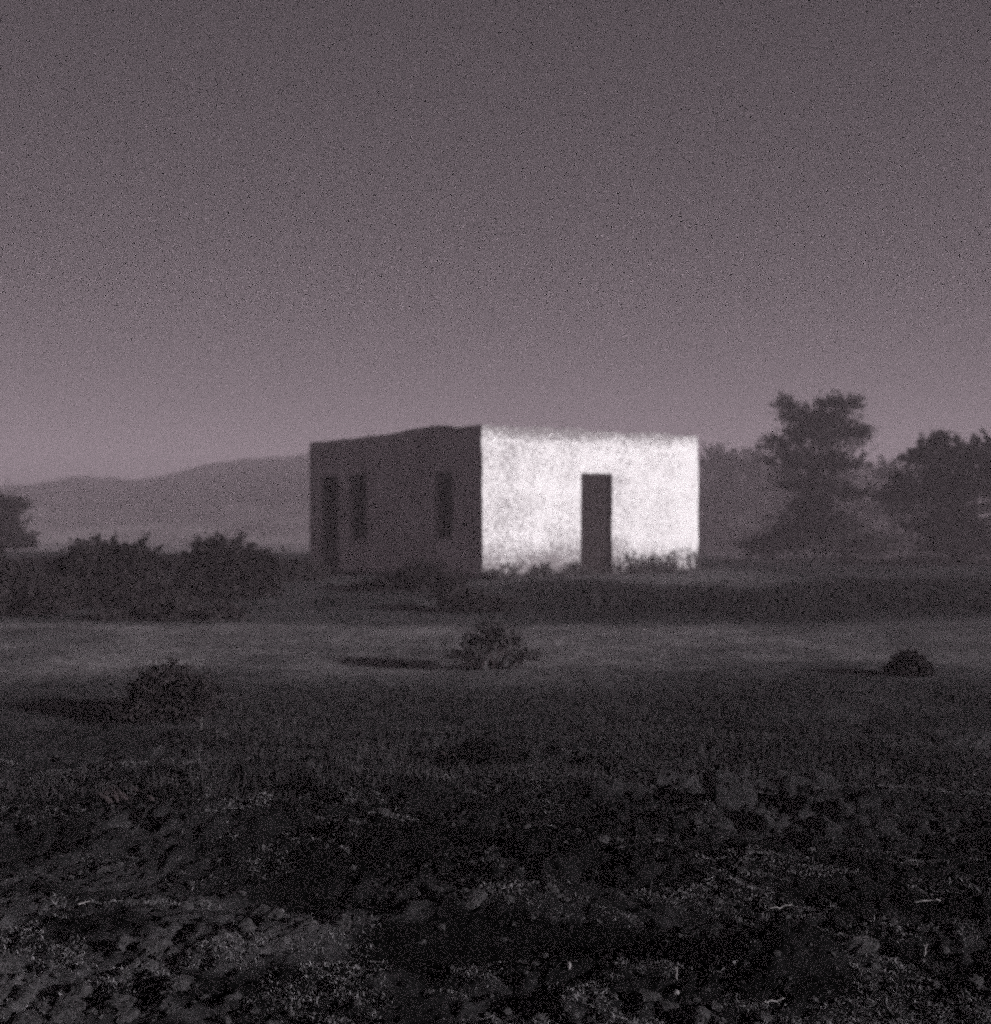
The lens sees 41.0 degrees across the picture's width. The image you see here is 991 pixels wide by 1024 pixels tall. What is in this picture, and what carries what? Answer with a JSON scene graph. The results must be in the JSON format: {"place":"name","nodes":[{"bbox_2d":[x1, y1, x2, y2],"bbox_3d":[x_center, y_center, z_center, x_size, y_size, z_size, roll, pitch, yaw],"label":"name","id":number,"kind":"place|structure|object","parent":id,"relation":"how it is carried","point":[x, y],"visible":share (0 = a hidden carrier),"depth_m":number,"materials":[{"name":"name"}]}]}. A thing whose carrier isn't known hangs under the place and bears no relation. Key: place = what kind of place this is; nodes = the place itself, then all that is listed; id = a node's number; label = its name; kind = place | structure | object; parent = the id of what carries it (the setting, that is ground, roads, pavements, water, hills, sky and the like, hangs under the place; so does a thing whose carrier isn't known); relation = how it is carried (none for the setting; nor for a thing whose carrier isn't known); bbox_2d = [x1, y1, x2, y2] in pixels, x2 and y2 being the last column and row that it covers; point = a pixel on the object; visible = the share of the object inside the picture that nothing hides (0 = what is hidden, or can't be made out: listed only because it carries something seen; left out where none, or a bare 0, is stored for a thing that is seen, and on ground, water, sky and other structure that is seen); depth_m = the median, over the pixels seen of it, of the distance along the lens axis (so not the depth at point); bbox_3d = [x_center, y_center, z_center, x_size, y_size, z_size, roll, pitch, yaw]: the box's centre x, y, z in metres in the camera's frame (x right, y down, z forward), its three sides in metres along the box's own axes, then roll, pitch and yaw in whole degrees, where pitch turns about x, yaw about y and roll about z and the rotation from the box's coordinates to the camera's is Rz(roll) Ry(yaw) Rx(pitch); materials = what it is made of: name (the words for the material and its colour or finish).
{"place":"outdoors","nodes":[
{"label":"outdoors","id":0,"kind":"place"},
{"bbox_2d":[0,543,990,1023],"bbox_3d":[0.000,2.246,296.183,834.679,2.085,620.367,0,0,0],"label":"ground","id":1,"kind":"structure","parent":0,"point":[322,631],"depth_m":6.27,"materials":[{"name":"plant"}]},
{"bbox_2d":[0,480,40,551],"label":"tree","id":2,"kind":"object","parent":1,"relation":"on","point":[14,534],"visible":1,"depth_m":41.79,"materials":[{"name":"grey plant"}]},
{"bbox_2d":[0,547,82,618],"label":"bush","id":3,"kind":"object","parent":1,"relation":"on","point":[33,590],"visible":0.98,"depth_m":18.81,"materials":[{"name":"grey plant"}]},
{"bbox_2d":[37,527,187,607],"bbox_3d":[-5.971,0.856,20.415,2.536,1.228,2.408,0,0,0],"label":"bush","id":4,"kind":"object","parent":1,"relation":"on","point":[114,573],"visible":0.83,"depth_m":20.16,"materials":[{"name":"grey plant"}]},
{"bbox_2d":[83,782,207,807],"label":"shrub","id":5,"kind":"object","parent":1,"relation":"on","point":[178,794],"visible":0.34,"depth_m":6.58,"materials":[{"name":"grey plant"}]},
{"bbox_2d":[95,657,226,726],"bbox_3d":[-2.474,1.341,9.857,0.928,0.535,1.128,0,0,0],"label":"bush","id":6,"kind":"object","parent":1,"relation":"on","point":[169,691],"visible":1,"depth_m":9.67,"materials":[{"name":"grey plant"}]},
{"bbox_2d":[83,592,250,622],"bbox_3d":[-4.539,1.320,18.165,2.361,0.471,1.240,0,0,0],"label":"bush","id":7,"kind":"object","parent":1,"relation":"on","point":[168,608],"visible":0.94,"depth_m":18.02,"materials":[{"name":"grey plant"}]},
{"bbox_2d":[166,525,295,600],"bbox_3d":[-4.403,0.821,21.254,2.176,1.206,2.327,0,0,0],"label":"bush","id":8,"kind":"object","parent":1,"relation":"on","point":[222,568],"visible":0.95,"depth_m":21.06,"materials":[{"name":"grey plant"}]},
{"bbox_2d":[279,557,329,582],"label":"bush","id":9,"kind":"object","parent":1,"relation":"on","point":[306,572],"visible":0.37,"depth_m":24.94,"materials":[{"name":"grey plant"}]},
{"bbox_2d":[330,554,475,592],"bbox_3d":[-1.643,1.055,22.545,2.620,0.698,1.214,0,0,0],"label":"shrub","id":10,"kind":"object","parent":1,"relation":"on","point":[424,576],"visible":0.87,"depth_m":22.32,"materials":[{"name":"grey plant"}]},
{"bbox_2d":[428,582,529,614],"bbox_3d":[-0.253,1.297,19.609,1.533,0.484,1.175,0,0,0],"label":"shrub","id":11,"kind":"object","parent":1,"relation":"on","point":[477,600],"visible":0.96,"depth_m":19.42,"materials":[{"name":"grey plant"}]},
{"bbox_2d":[437,733,534,772],"bbox_3d":[-0.071,1.463,7.877,0.493,0.282,0.735,0,0,29],"label":"shrub","id":12,"kind":"object","parent":1,"relation":"on","point":[482,751],"visible":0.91,"depth_m":7.82,"materials":[{"name":"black plant"}]},
{"bbox_2d":[443,612,542,669],"bbox_3d":[-0.007,1.302,13.057,0.978,0.643,0.935,0,0,-23],"label":"shrub","id":13,"kind":"object","parent":1,"relation":"on","point":[497,636],"visible":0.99,"depth_m":12.95,"materials":[{"name":"grey plant"}]},
{"bbox_2d":[0,718,990,1023],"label":"soil clods","id":14,"kind":"object","parent":1,"relation":"on","point":[124,1008],"visible":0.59,"depth_m":4.23,"materials":[{"name":"soil"}]},
{"bbox_2d":[309,425,698,577],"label":"adobe house","id":15,"kind":"structure","parent":1,"relation":"on","point":[471,499],"depth_m":27.63,"materials":[{"name":"white paint"}]},
{"bbox_2d":[326,480,338,568],"bbox_3d":[-3.648,0.290,30.012,0.065,2.020,0.634,0,0,-39],"label":"door","id":16,"kind":"structure","parent":15,"relation":"in","point":[332,496],"depth_m":30.04,"materials":[{"name":"brown wood"}]},
{"bbox_2d":[347,476,366,537],"bbox_3d":[-2.734,-0.104,29.258,0.820,1.348,0.700,0,0,-39],"label":"window","id":17,"kind":"structure","parent":15,"relation":"in","point":[360,483],"depth_m":29.43,"materials":[{"name":"brown wood"}]},
{"bbox_2d":[433,472,452,537],"bbox_3d":[-0.797,-0.144,26.825,0.740,1.328,0.600,0,0,-39],"label":"window","id":18,"kind":"structure","parent":15,"relation":"in","point":[446,495],"depth_m":26.98,"materials":[{"name":"brown wood"}]},
{"bbox_2d":[580,477,606,573],"bbox_3d":[2.049,0.288,27.660,0.780,2.045,0.100,0,0,-39],"label":"door","id":19,"kind":"structure","parent":15,"relation":"in","point":[593,489],"depth_m":27.67,"materials":[{"name":"brown wood"}]},
{"bbox_2d":[502,561,524,576],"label":"weed","id":20,"kind":"object","parent":1,"relation":"on","point":[510,568],"visible":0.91,"depth_m":25.75,"materials":[{"name":"plant"}]},
{"bbox_2d":[539,561,550,576],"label":"weed","id":21,"kind":"object","parent":1,"relation":"on","point":[542,565],"visible":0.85,"depth_m":26.36,"materials":[{"name":"plant"}]},
{"bbox_2d":[567,559,580,571],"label":"weed","id":22,"kind":"object","parent":1,"relation":"on","point":[576,564],"visible":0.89,"depth_m":26.95,"materials":[{"name":"plant"}]},
{"bbox_2d":[474,555,724,580],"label":"tall grass","id":23,"kind":"structure","parent":1,"relation":"on","point":[670,568],"depth_m":26.94,"materials":[{"name":"plant"}]},
{"bbox_2d":[603,954,611,960],"bbox_3d":[0.383,1.531,4.545,0.031,0.027,0.027,0,0,0],"label":"stone","id":24,"kind":"object","parent":1,"relation":"on","point":[606,957],"visible":1,"depth_m":4.54,"materials":[{"name":"grey stone"}]},
{"bbox_2d":[624,550,643,571],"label":"weed","id":25,"kind":"object","parent":1,"relation":"on","point":[628,557],"visible":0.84,"depth_m":27.85,"materials":[{"name":"plant"}]},
{"bbox_2d":[641,552,659,570],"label":"weed","id":26,"kind":"object","parent":1,"relation":"on","point":[652,558],"visible":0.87,"depth_m":28.27,"materials":[{"name":"plant"}]},
{"bbox_2d":[662,549,683,564],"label":"weed","id":27,"kind":"object","parent":1,"relation":"on","point":[675,552],"visible":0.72,"depth_m":28.81,"materials":[{"name":"plant"}]},
{"bbox_2d":[687,548,706,569],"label":"weed","id":28,"kind":"object","parent":1,"relation":"on","point":[696,559],"visible":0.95,"depth_m":29.27,"materials":[{"name":"plant"}]},
{"bbox_2d":[471,574,990,621],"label":"rough grass","id":29,"kind":"structure","parent":1,"relation":"on","point":[945,592],"depth_m":20.99,"materials":[{"name":"plant"}]},
{"bbox_2d":[698,440,778,551],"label":"tree","id":30,"kind":"object","parent":1,"relation":"on","point":[733,468],"visible":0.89,"depth_m":104.53,"materials":[{"name":"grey plant"}]},
{"bbox_2d":[764,998,783,1003],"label":"twig","id":31,"kind":"object","parent":1,"relation":"on","point":[774,1000],"visible":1,"depth_m":3.93,"materials":[{"name":"wood"}]},
{"bbox_2d":[735,456,832,550],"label":"tree","id":32,"kind":"object","parent":1,"relation":"on","point":[774,503],"visible":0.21,"depth_m":109.80,"materials":[{"name":"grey plant"}]},
{"bbox_2d":[752,388,882,555],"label":"tree","id":33,"kind":"object","parent":1,"relation":"on","point":[820,424],"visible":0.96,"depth_m":47.71,"materials":[{"name":"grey plant"}]},
{"bbox_2d":[729,487,906,558],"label":"scrub","id":34,"kind":"object","parent":1,"relation":"on","point":[808,519],"visible":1,"depth_m":45.26,"materials":[{"name":"dark leaf"},{"name":"bark"}]},
{"bbox_2d":[801,466,905,547],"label":"tree","id":35,"kind":"object","parent":1,"relation":"on","point":[854,480],"visible":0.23,"depth_m":117.27,"materials":[{"name":"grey plant"}]},
{"bbox_2d":[844,454,931,559],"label":"tree","id":36,"kind":"object","parent":1,"relation":"on","point":[880,472],"visible":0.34,"depth_m":77.84,"materials":[{"name":"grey plant"}]},
{"bbox_2d":[881,647,936,677],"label":"bush","id":37,"kind":"object","parent":1,"relation":"on","point":[908,663],"visible":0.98,"depth_m":11.91,"materials":[{"name":"grey plant"}]},
{"bbox_2d":[863,463,990,539],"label":"tree","id":38,"kind":"object","parent":1,"relation":"on","point":[902,529],"visible":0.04,"depth_m":122.06,"materials":[{"name":"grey plant"}]},
{"bbox_2d":[915,898,940,902],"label":"twig","id":39,"kind":"object","parent":1,"relation":"on","point":[927,900],"visible":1,"depth_m":5.02,"materials":[{"name":"wood"}]},
{"bbox_2d":[869,428,990,558],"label":"tree","id":40,"kind":"object","parent":1,"relation":"on","point":[960,486],"visible":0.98,"depth_m":41.63,"materials":[{"name":"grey plant"}]},
{"bbox_2d":[884,545,990,565],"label":"shrub","id":41,"kind":"object","parent":1,"relation":"on","point":[920,559],"visible":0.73,"depth_m":35.90,"materials":[{"name":"grey plant"}]},
{"bbox_2d":[0,672,990,800],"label":"dark grass","id":42,"kind":"structure","parent":0,"point":[516,769],"depth_m":8.34,"materials":[{"name":"plant"}]},
{"bbox_2d":[0,453,990,544],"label":"hills","id":43,"kind":"structure","parent":0,"point":[253,499],"depth_m":159.34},
{"bbox_2d":[0,0,990,484],"label":"sky","id":44,"kind":"structure","parent":0,"point":[231,230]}
]}

